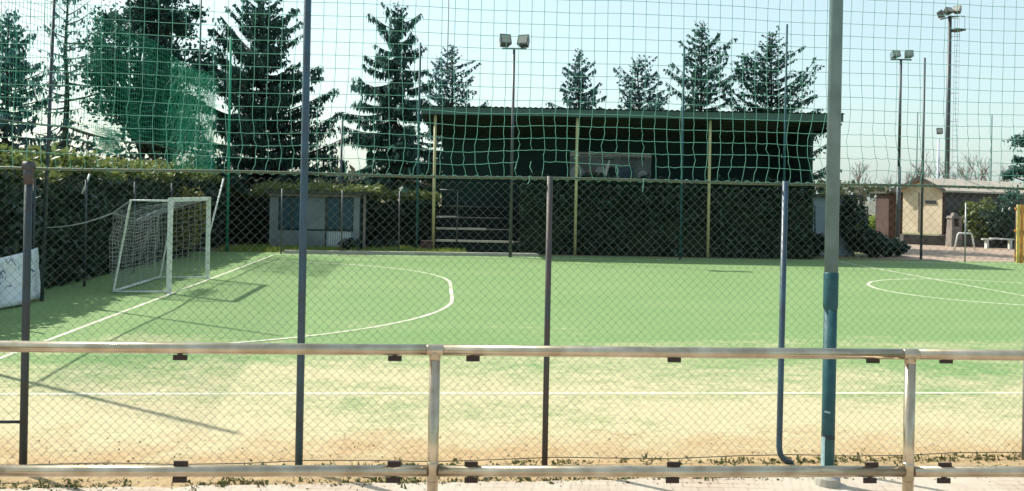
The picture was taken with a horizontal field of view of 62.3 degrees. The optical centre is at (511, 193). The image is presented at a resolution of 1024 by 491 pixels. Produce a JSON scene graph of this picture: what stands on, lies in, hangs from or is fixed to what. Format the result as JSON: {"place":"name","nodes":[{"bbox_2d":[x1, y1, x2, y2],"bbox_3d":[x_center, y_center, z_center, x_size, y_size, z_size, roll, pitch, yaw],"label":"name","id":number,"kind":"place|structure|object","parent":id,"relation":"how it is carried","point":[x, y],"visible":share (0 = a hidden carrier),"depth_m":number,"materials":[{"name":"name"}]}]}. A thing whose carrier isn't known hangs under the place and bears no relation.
{"place":"outdoors","nodes":[
{"label":"outdoors","id":0,"kind":"place"},
{"bbox_2d":[338,162,346,182],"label":"cypress tree","id":1,"kind":"object","parent":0,"point":[343,168],"visible":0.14,"depth_m":69.86,"materials":[{"name":"green plant"}]},
{"bbox_2d":[0,251,1023,488],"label":"turf pitch","id":2,"kind":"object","parent":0,"point":[484,292],"depth_m":10.81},
{"bbox_2d":[32,178,35,248],"bbox_3d":[-9.219,0.875,16.320,0.052,2.350,0.052,1,0,23],"label":"fence post","id":3,"kind":"object","parent":2,"relation":"on","point":[33,215],"visible":0.61,"depth_m":16.30,"materials":[{"name":"metal"}]},
{"bbox_2d":[40,0,55,300],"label":"net pole","id":4,"kind":"object","parent":2,"relation":"on","point":[43,260],"visible":0.95,"depth_m":16.17,"materials":[{"name":"metal"}]},
{"bbox_2d":[0,247,39,307],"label":"cloth banner","id":5,"kind":"object","parent":4,"relation":"hanging from","point":[5,289],"visible":0.76,"depth_m":15.37,"materials":[{"name":"white fabric"}]},
{"bbox_2d":[0,0,221,173],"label":"safety net","id":6,"kind":"object","parent":4,"relation":"attached to","point":[193,103],"visible":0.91,"depth_m":22.10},
{"bbox_2d":[83,180,87,285],"bbox_3d":[-9.423,0.871,18.711,0.052,2.350,0.052,1,0,23],"label":"fence post","id":7,"kind":"object","parent":2,"relation":"on","point":[85,236],"visible":0.81,"depth_m":18.69,"materials":[{"name":"metal"}]},
{"bbox_2d":[47,197,210,293],"bbox_3d":[-8.135,1.068,18.665,2.058,2.005,4.145,1,0,0],"label":"football goal","id":8,"kind":"object","parent":2,"relation":"on","point":[169,222],"visible":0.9,"depth_m":18.24,"materials":[{"name":"white metal"}]},
{"bbox_2d":[132,182,135,272],"bbox_3d":[-9.678,0.866,21.700,0.052,2.350,0.052,1,0,23],"label":"fence post","id":9,"kind":"object","parent":2,"relation":"on","point":[134,210],"visible":0.5,"depth_m":21.68,"materials":[{"name":"metal"}]},
{"bbox_2d":[171,183,172,197],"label":"fence post","id":10,"kind":"object","parent":2,"relation":"on","point":[171,190],"visible":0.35,"depth_m":24.67,"materials":[{"name":"metal"}]},
{"bbox_2d":[166,184,205,257],"bbox_3d":[-10.280,0.859,26.747,1.372,2.354,1.284,1,0,0],"label":"bush","id":11,"kind":"object","parent":2,"relation":"on","point":[193,228],"visible":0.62,"depth_m":26.69,"materials":[{"name":"green plant"}]},
{"bbox_2d":[205,178,223,248],"bbox_3d":[-9.148,0.599,26.063,0.049,2.174,0.949,1,0,14],"label":"leaning pole","id":12,"kind":"object","parent":2,"relation":"on","point":[216,206],"visible":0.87,"depth_m":26.14,"materials":[{"name":"white metal"}]},
{"bbox_2d":[280,189,282,253],"bbox_3d":[-7.920,0.950,29.127,0.052,2.250,0.052,1,0,-23],"label":"fence post","id":13,"kind":"object","parent":2,"relation":"on","point":[281,221],"visible":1,"depth_m":29.11,"materials":[{"name":"metal"}]},
{"bbox_2d":[295,0,310,464],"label":"net pole","id":14,"kind":"object","parent":2,"relation":"on","point":[303,233],"visible":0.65,"depth_m":6.71,"materials":[{"name":"metal"}]},
{"bbox_2d":[0,0,1023,191],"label":"ball net","id":15,"kind":"object","parent":14,"relation":"hanging from","point":[518,74],"visible":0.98,"depth_m":6.91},
{"bbox_2d":[341,190,342,250],"bbox_3d":[-5.952,0.987,29.652,0.052,2.250,0.052,1,0,-23],"label":"fence post","id":16,"kind":"object","parent":2,"relation":"on","point":[341,220],"visible":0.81,"depth_m":29.63,"materials":[{"name":"metal"}]},
{"bbox_2d":[284,250,538,256],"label":"kerb","id":17,"kind":"structure","parent":2,"relation":"on","point":[416,253],"depth_m":29.82,"materials":[{"name":"concrete"}]},
{"bbox_2d":[0,451,1020,490],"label":"kerb weeds","id":18,"kind":"object","parent":2,"relation":"on","point":[412,481],"visible":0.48,"depth_m":6.67,"materials":[{"name":"green plant"}]},
{"bbox_2d":[0,161,1023,464],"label":"chain link fence","id":19,"kind":"object","parent":2,"relation":"on","point":[28,167],"visible":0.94,"depth_m":6.92,"materials":[{"name":"grey metal"}]},
{"bbox_2d":[0,254,1023,394],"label":"pitch markings","id":20,"kind":"object","parent":2,"relation":"on","point":[451,299],"visible":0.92,"depth_m":9.80,"materials":[{"name":"paint"}]},
{"bbox_2d":[7,428,1019,490],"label":"leaf litter","id":21,"kind":"object","parent":2,"relation":"on","point":[470,459],"visible":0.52,"depth_m":7.03,"materials":[{"name":"brown plant"}]},
{"bbox_2d":[499,34,529,256],"bbox_3d":[0.019,-1.689,29.778,1.084,7.828,0.524,1,0,0],"label":"floodlight","id":22,"kind":"object","parent":2,"relation":"on","point":[523,42],"visible":0.93,"depth_m":29.75,"materials":[{"name":"metal"}]},
{"bbox_2d":[679,47,684,259],"bbox_3d":[6.007,-1.411,29.900,0.083,7.500,0.083,1,0,-23],"label":"net pole","id":23,"kind":"object","parent":2,"relation":"on","point":[681,193],"visible":0.81,"depth_m":29.87,"materials":[{"name":"metal"}]},
{"bbox_2d":[783,24,787,180],"bbox_3d":[9.725,-1.815,30.200,0.083,8.448,0.083,1,0,-23],"label":"net pole","id":24,"kind":"object","parent":2,"relation":"on","point":[785,113],"visible":0.65,"depth_m":30.17,"materials":[{"name":"grey metal"}]},
{"bbox_2d":[964,203,966,261],"bbox_3d":[16.913,1.447,31.603,0.052,2.200,0.052,1,0,-23],"label":"fence post","id":25,"kind":"object","parent":2,"relation":"on","point":[965,233],"visible":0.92,"depth_m":31.58,"materials":[{"name":"grey metal"}]},
{"bbox_2d":[1014,205,1023,262],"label":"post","id":26,"kind":"object","parent":2,"relation":"on","point":[1019,225],"visible":0.9,"depth_m":31.59,"materials":[{"name":"yellow wood"}]},
{"bbox_2d":[0,477,1023,490],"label":"pavement","id":27,"kind":"structure","parent":0,"point":[920,484],"depth_m":6.47,"materials":[{"name":"beige concrete"}]},
{"bbox_2d":[0,341,1023,490],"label":"railing","id":28,"kind":"object","parent":27,"relation":"on","point":[433,470],"visible":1,"depth_m":5.17,"materials":[{"name":"metal"}]},
{"bbox_2d":[813,0,842,488],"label":"net pole","id":29,"kind":"object","parent":27,"relation":"on","point":[830,287],"visible":0.89,"depth_m":6.55,"materials":[{"name":"grey metal"}]},
{"bbox_2d":[0,0,1023,200],"label":"sky","id":30,"kind":"structure","parent":0,"point":[594,18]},
{"bbox_2d":[199,196,940,260],"bbox_3d":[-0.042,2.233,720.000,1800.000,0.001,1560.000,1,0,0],"label":"ground","id":31,"kind":"structure","parent":0,"point":[859,256],"depth_m":32.23,"materials":[{"name":"brown soil"}]},
{"bbox_2d":[8,144,35,184],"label":"bush","id":32,"kind":"object","parent":31,"relation":"on","point":[15,147],"depth_m":27.20,"materials":[{"name":"green plant"}]},
{"bbox_2d":[0,9,63,153],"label":"spruce tree","id":33,"kind":"object","parent":31,"relation":"on","point":[6,130],"visible":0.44,"depth_m":37.71,"materials":[{"name":"green plant"}]},
{"bbox_2d":[20,0,114,152],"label":"spruce tree","id":34,"kind":"object","parent":31,"relation":"on","point":[62,145],"visible":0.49,"depth_m":35.89,"materials":[{"name":"green plant"}]},
{"bbox_2d":[50,132,103,183],"bbox_3d":[-14.483,-0.044,27.990,2.861,4.001,2.389,1,0,32],"label":"bush","id":35,"kind":"object","parent":31,"relation":"on","point":[77,137],"visible":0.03,"depth_m":27.87,"materials":[{"name":"green plant"}]},
{"bbox_2d":[0,142,229,288],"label":"ivy hedge","id":36,"kind":"object","parent":31,"relation":"on","point":[63,160],"visible":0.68,"depth_m":20.25,"materials":[{"name":"green plant"}]},
{"bbox_2d":[104,143,162,182],"bbox_3d":[-13.676,0.041,29.832,2.716,3.876,2.783,1,0,0],"label":"bush","id":37,"kind":"object","parent":31,"relation":"on","point":[130,156],"visible":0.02,"depth_m":29.80,"materials":[{"name":"green plant"}]},
{"bbox_2d":[56,0,228,162],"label":"broad tree","id":38,"kind":"object","parent":31,"relation":"on","point":[151,28],"visible":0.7,"depth_m":35.73,"materials":[{"name":"green plant"}]},
{"bbox_2d":[163,154,220,197],"bbox_3d":[-12.833,0.203,32.870,2.681,3.576,2.406,1,0,0],"label":"bush","id":39,"kind":"object","parent":31,"relation":"on","point":[190,159],"visible":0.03,"depth_m":33.15,"materials":[{"name":"green plant"}]},
{"bbox_2d":[197,0,201,184],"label":"net pole","id":40,"kind":"object","parent":31,"relation":"on","point":[200,66],"visible":0.23,"depth_m":32.97,"materials":[{"name":"metal"}]},
{"bbox_2d":[184,139,235,196],"bbox_3d":[-12.797,-0.204,35.827,2.106,4.384,2.352,1,0,-29],"label":"bush","id":41,"kind":"object","parent":31,"relation":"on","point":[217,163],"visible":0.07,"depth_m":35.75,"materials":[{"name":"green plant"}]},
{"bbox_2d":[225,36,231,251],"bbox_3d":[-9.957,-1.747,29.800,0.092,7.565,0.092,1,0,23],"label":"net pole","id":42,"kind":"object","parent":31,"relation":"on","point":[228,151],"visible":0.81,"depth_m":29.76,"materials":[{"name":"metal"}]},
{"bbox_2d":[178,0,357,213],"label":"spruce tree","id":43,"kind":"object","parent":31,"relation":"on","point":[274,61],"visible":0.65,"depth_m":37.10,"materials":[{"name":"green plant"}]},
{"bbox_2d":[264,190,372,249],"bbox_3d":[-7.315,0.988,32.150,3.737,2.197,1.700,1,0,0],"label":"dugout","id":44,"kind":"object","parent":31,"relation":"on","point":[329,204],"visible":0.69,"depth_m":31.57,"materials":[{"name":"paint"}]},
{"bbox_2d":[291,196,292,227],"bbox_3d":[-8.209,0.661,31.570,0.041,1.237,0.040,1,0,0],"label":"window frame","id":45,"kind":"structure","parent":44,"relation":"in","point":[291,196],"depth_m":31.55,"materials":[{"name":"metal"}]},
{"bbox_2d":[307,196,324,228],"bbox_3d":[-7.315,0.693,31.600,0.796,1.347,0.060,1,0,0],"label":"window","id":46,"kind":"structure","parent":44,"relation":"in","point":[310,222],"depth_m":31.57,"materials":[{"name":"grey glass"}]},
{"bbox_2d":[253,176,386,193],"bbox_3d":[-7.242,-0.357,32.131,4.840,0.650,1.915,1,0,0],"label":"ivy plant","id":47,"kind":"object","parent":44,"relation":"on","point":[320,187],"visible":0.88,"depth_m":31.60,"materials":[{"name":"green plant"}]},
{"bbox_2d":[326,197,327,228],"bbox_3d":[-6.906,0.686,31.570,0.041,1.237,0.040,1,0,0],"label":"window frame","id":48,"kind":"structure","parent":44,"relation":"in","point":[326,197],"depth_m":31.55,"materials":[{"name":"metal"}]},
{"bbox_2d":[339,197,340,228],"bbox_3d":[-6.406,0.695,31.570,0.041,1.237,0.040,1,0,0],"label":"window frame","id":49,"kind":"structure","parent":44,"relation":"in","point":[340,197],"depth_m":31.55,"materials":[{"name":"metal"}]},
{"bbox_2d":[220,185,440,246],"bbox_3d":[-8.094,0.854,34.579,10.424,2.630,1.860,1,0,0],"label":"ivy hedge","id":50,"kind":"object","parent":31,"relation":"on","point":[407,227],"visible":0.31,"depth_m":34.10,"materials":[{"name":"green plant"}]},
{"bbox_2d":[340,120,342,183],"bbox_3d":[-6.704,-0.384,33.200,0.092,4.963,0.092,1,0,-22],"label":"net pole","id":51,"kind":"object","parent":31,"relation":"on","point":[341,152],"visible":0.54,"depth_m":33.16,"materials":[{"name":"metal"}]},
{"bbox_2d":[217,243,466,251],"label":"grass verge","id":52,"kind":"object","parent":31,"relation":"on","point":[251,248],"depth_m":30.56,"materials":[{"name":"green plant"}]},
{"bbox_2d":[337,237,360,249],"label":"shrub","id":53,"kind":"object","parent":31,"relation":"on","point":[353,245],"visible":0.81,"depth_m":31.28,"materials":[{"name":"green plant"}]},
{"bbox_2d":[363,195,365,246],"bbox_3d":[-5.519,1.003,31.700,0.090,2.000,0.090,1,0,0],"label":"wooden post","id":54,"kind":"object","parent":31,"relation":"on","point":[364,215],"visible":0.79,"depth_m":31.66,"materials":[{"name":"wood"}]},
{"bbox_2d":[362,147,374,201],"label":"cypress tree","id":55,"kind":"object","parent":31,"relation":"on","point":[368,162],"visible":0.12,"depth_m":65.82,"materials":[{"name":"green plant"}]},
{"bbox_2d":[366,238,397,247],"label":"shrub","id":56,"kind":"object","parent":31,"relation":"on","point":[384,241],"visible":0.78,"depth_m":32.68,"materials":[{"name":"green plant"}]},
{"bbox_2d":[322,1,442,202],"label":"spruce tree","id":57,"kind":"object","parent":31,"relation":"on","point":[385,96],"visible":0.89,"depth_m":39.50,"materials":[{"name":"green plant"}]},
{"bbox_2d":[398,191,400,250],"bbox_3d":[-4.016,1.024,30.169,0.052,2.250,0.052,1,0,23],"label":"fence post","id":58,"kind":"object","parent":31,"relation":"on","point":[399,223],"visible":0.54,"depth_m":30.15,"materials":[{"name":"metal"}]},
{"bbox_2d":[415,42,420,250],"bbox_3d":[-3.381,-1.649,30.600,0.083,7.619,0.083,1,0,22],"label":"net pole","id":59,"kind":"object","parent":31,"relation":"on","point":[417,185],"visible":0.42,"depth_m":30.57,"materials":[{"name":"metal"}]},
{"bbox_2d":[420,240,431,250],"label":"concrete block","id":60,"kind":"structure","parent":31,"relation":"on","point":[427,244],"depth_m":31.01,"materials":[{"name":"grey concrete"}]},
{"bbox_2d":[375,44,488,191],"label":"spruce tree","id":61,"kind":"object","parent":31,"relation":"on","point":[463,94],"visible":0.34,"depth_m":42.83,"materials":[{"name":"green plant"}]},
{"bbox_2d":[446,0,448,98],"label":"net pole","id":62,"kind":"object","parent":31,"relation":"on","point":[448,32],"depth_m":44.48,"materials":[{"name":"metal"}]},
{"bbox_2d":[79,164,1020,216],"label":"distant wood","id":63,"kind":"object","parent":31,"relation":"on","point":[854,189],"visible":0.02,"depth_m":102.77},
{"bbox_2d":[546,48,606,108],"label":"spruce tree","id":64,"kind":"object","parent":31,"relation":"on","point":[578,88],"visible":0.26,"depth_m":45.86,"materials":[{"name":"green plant"}]},
{"bbox_2d":[420,105,843,257],"bbox_3d":[4.358,-0.401,33.375,15.600,5.418,4.650,1,0,0],"label":"covered stand","id":65,"kind":"object","parent":31,"relation":"on","point":[477,156],"visible":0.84,"depth_m":34.32,"materials":[{"name":"paint"}]},
{"bbox_2d":[604,160,610,175],"bbox_3d":[3.937,-0.986,35.040,0.276,0.824,0.150,1,0,0],"label":"white cloth strip","id":66,"kind":"object","parent":65,"relation":"hanging from","point":[606,169],"visible":0.64,"depth_m":34.99,"materials":[{"name":"white fabric"}]},
{"bbox_2d":[569,152,651,184],"bbox_3d":[4.076,-1.049,35.090,3.380,1.323,0.050,1,0,0],"label":"window","id":67,"kind":"structure","parent":65,"relation":"attached to","point":[637,169],"depth_m":35.09,"materials":[{"name":"glass"}]},
{"bbox_2d":[517,171,815,258],"bbox_3d":[5.748,0.811,31.637,11.188,3.230,0.838,1,0,0],"label":"ivy screen","id":68,"kind":"object","parent":65,"relation":"attached to","point":[587,230],"visible":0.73,"depth_m":31.44,"materials":[{"name":"green plant"}]},
{"bbox_2d":[596,54,672,109],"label":"spruce tree","id":69,"kind":"object","parent":31,"relation":"on","point":[637,95],"visible":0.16,"depth_m":45.82,"materials":[{"name":"green plant"}]},
{"bbox_2d":[645,20,750,111],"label":"spruce tree","id":70,"kind":"object","parent":31,"relation":"on","point":[695,102],"visible":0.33,"depth_m":41.88,"materials":[{"name":"green plant"}]},
{"bbox_2d":[712,26,841,192],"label":"spruce tree","id":71,"kind":"object","parent":31,"relation":"on","point":[761,89],"visible":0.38,"depth_m":40.42,"materials":[{"name":"green plant"}]},
{"bbox_2d":[812,232,824,255],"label":"bush","id":72,"kind":"object","parent":31,"relation":"on","point":[818,245],"visible":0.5,"depth_m":32.51,"materials":[{"name":"green plant"}]},
{"bbox_2d":[813,194,862,255],"bbox_3d":[12.618,1.240,35.000,2.652,2.450,2.500,1,0,0],"label":"cabin","id":73,"kind":"object","parent":31,"relation":"on","point":[818,200],"visible":0.18,"depth_m":34.00,"materials":[{"name":"fabric"}]},
{"bbox_2d":[813,206,815,231],"bbox_3d":[11.692,0.873,33.649,0.761,1.546,0.053,1,0,0],"label":"tubular rack","id":74,"kind":"object","parent":73,"relation":"attached to","point":[814,219],"visible":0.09,"depth_m":33.63,"materials":[{"name":"metal"}]},
{"bbox_2d":[839,195,871,255],"bbox_3d":[13.530,1.256,33.583,1.414,2.461,1.106,1,0,0],"label":"bush","id":75,"kind":"object","parent":31,"relation":"on","point":[848,225],"visible":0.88,"depth_m":33.37,"materials":[{"name":"green plant"}]},
{"bbox_2d":[842,161,870,200],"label":"bare tree","id":76,"kind":"object","parent":31,"relation":"on","point":[857,177],"visible":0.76,"depth_m":74.17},
{"bbox_2d":[854,201,874,219],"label":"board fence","id":77,"kind":"object","parent":31,"relation":"on","point":[871,206],"visible":0.13,"depth_m":55.97,"materials":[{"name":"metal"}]},
{"bbox_2d":[857,215,874,229],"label":"bush","id":78,"kind":"object","parent":31,"relation":"on","point":[872,222],"visible":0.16,"depth_m":57.49,"materials":[{"name":"green plant"}]},
{"bbox_2d":[851,228,891,256],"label":"bush","id":79,"kind":"object","parent":31,"relation":"on","point":[882,247],"visible":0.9,"depth_m":33.10,"materials":[{"name":"green plant"}]},
{"bbox_2d":[875,199,875,230],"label":"gate post","id":80,"kind":"object","parent":31,"relation":"on","point":[875,215],"visible":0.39,"depth_m":49.35,"materials":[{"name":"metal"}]},
{"bbox_2d":[871,192,902,238],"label":"brown hut","id":81,"kind":"object","parent":31,"relation":"on","point":[885,218],"visible":0.61,"depth_m":46.82,"materials":[{"name":"wood"}]},
{"bbox_2d":[879,171,925,191],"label":"bare tree","id":82,"kind":"object","parent":31,"relation":"on","point":[891,180],"visible":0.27,"depth_m":70.86,"materials":[{"name":"plant"}]},
{"bbox_2d":[892,161,936,181],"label":"bare tree","id":83,"kind":"object","parent":31,"relation":"on","point":[920,172],"visible":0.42,"depth_m":69.69,"materials":[{"name":"plant"}]},
{"bbox_2d":[916,113,917,176],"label":"net pole","id":84,"kind":"object","parent":31,"relation":"on","point":[917,144],"visible":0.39,"depth_m":59.97,"materials":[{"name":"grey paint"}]},
{"bbox_2d":[905,158,933,179],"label":"bare tree","id":85,"kind":"object","parent":31,"relation":"on","point":[919,168],"visible":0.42,"depth_m":64.41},
{"bbox_2d":[936,128,942,177],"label":"floodlight","id":86,"kind":"object","parent":31,"relation":"on","point":[939,130],"visible":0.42,"depth_m":59.94,"materials":[{"name":"metal"}]},
{"bbox_2d":[924,147,963,178],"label":"bare tree","id":87,"kind":"object","parent":31,"relation":"on","point":[942,173],"visible":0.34,"depth_m":74.54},
{"bbox_2d":[950,156,989,180],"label":"bare tree","id":88,"kind":"object","parent":31,"relation":"on","point":[966,177],"visible":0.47,"depth_m":69.85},
{"bbox_2d":[960,152,994,179],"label":"bare tree","id":89,"kind":"object","parent":31,"relation":"on","point":[976,178],"visible":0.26,"depth_m":70.00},
{"bbox_2d":[962,155,1014,181],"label":"bare tree","id":90,"kind":"object","parent":31,"relation":"on","point":[984,178],"visible":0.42,"depth_m":76.01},
{"bbox_2d":[990,115,992,180],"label":"net pole","id":91,"kind":"object","parent":31,"relation":"on","point":[991,149],"visible":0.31,"depth_m":59.97,"materials":[{"name":"grey metal"}]},
{"bbox_2d":[977,198,1023,247],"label":"bush","id":92,"kind":"object","parent":31,"relation":"on","point":[1003,209],"visible":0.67,"depth_m":41.58,"materials":[{"name":"green plant"}]},
{"bbox_2d":[878,244,1014,261],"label":"dirt yard","id":93,"kind":"structure","parent":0,"point":[933,252],"depth_m":36.13,"materials":[{"name":"beige soil"}]},
{"bbox_2d":[881,238,910,256],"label":"bush","id":94,"kind":"object","parent":93,"relation":"on","point":[896,245],"visible":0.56,"depth_m":33.64,"materials":[{"name":"green plant"}]},
{"bbox_2d":[890,50,913,238],"bbox_3d":[16.230,-1.736,35.491,0.890,8.539,0.407,1,0,0],"label":"floodlight","id":95,"kind":"object","parent":93,"relation":"on","point":[909,54],"visible":0.84,"depth_m":35.45,"materials":[{"name":"metal"}]},
{"bbox_2d":[920,58,925,259],"bbox_3d":[15.761,-1.344,32.500,0.092,7.737,0.092,1,0,-22],"label":"net pole","id":96,"kind":"object","parent":93,"relation":"on","point":[922,175],"visible":0.92,"depth_m":32.46,"materials":[{"name":"metal"}]},
{"bbox_2d":[937,5,965,178],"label":"floodlight mast","id":97,"kind":"object","parent":93,"relation":"on","point":[949,10],"visible":0.84,"depth_m":47.92,"materials":[{"name":"metal"}]},
{"bbox_2d":[900,234,1014,247],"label":"retaining wall","id":98,"kind":"structure","parent":93,"relation":"on","point":[913,239],"depth_m":43.29,"materials":[{"name":"stone"}]},
{"bbox_2d":[894,176,1023,235],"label":"garden shed","id":99,"kind":"structure","parent":93,"relation":"on","point":[953,200],"depth_m":44.87,"materials":[{"name":"paint"}]},
{"bbox_2d":[954,232,975,250],"bbox_3d":[21.081,2.220,39.444,0.933,0.826,0.093,1,0,14],"label":"hurdle frame","id":100,"kind":"object","parent":93,"relation":"on","point":[964,233],"visible":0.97,"depth_m":39.43,"materials":[{"name":"white metal"}]},
{"bbox_2d":[959,196,1000,238],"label":"bush","id":101,"kind":"object","parent":93,"relation":"on","point":[977,229],"visible":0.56,"depth_m":42.65,"materials":[{"name":"green plant"}]},
{"bbox_2d":[981,238,1014,248],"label":"white bench","id":102,"kind":"object","parent":93,"relation":"on","point":[986,244],"visible":0.82,"depth_m":41.10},
{"bbox_2d":[998,130,1023,204],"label":"pine tree","id":103,"kind":"object","parent":93,"relation":"on","point":[1018,170],"visible":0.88,"depth_m":37.95,"materials":[{"name":"green plant"}]},
{"bbox_2d":[945,213,962,246],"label":"stone barbecue","id":104,"kind":"object","parent":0,"point":[954,228],"visible":0.86,"depth_m":42.40,"materials":[{"name":"beige stone"}]}
]}

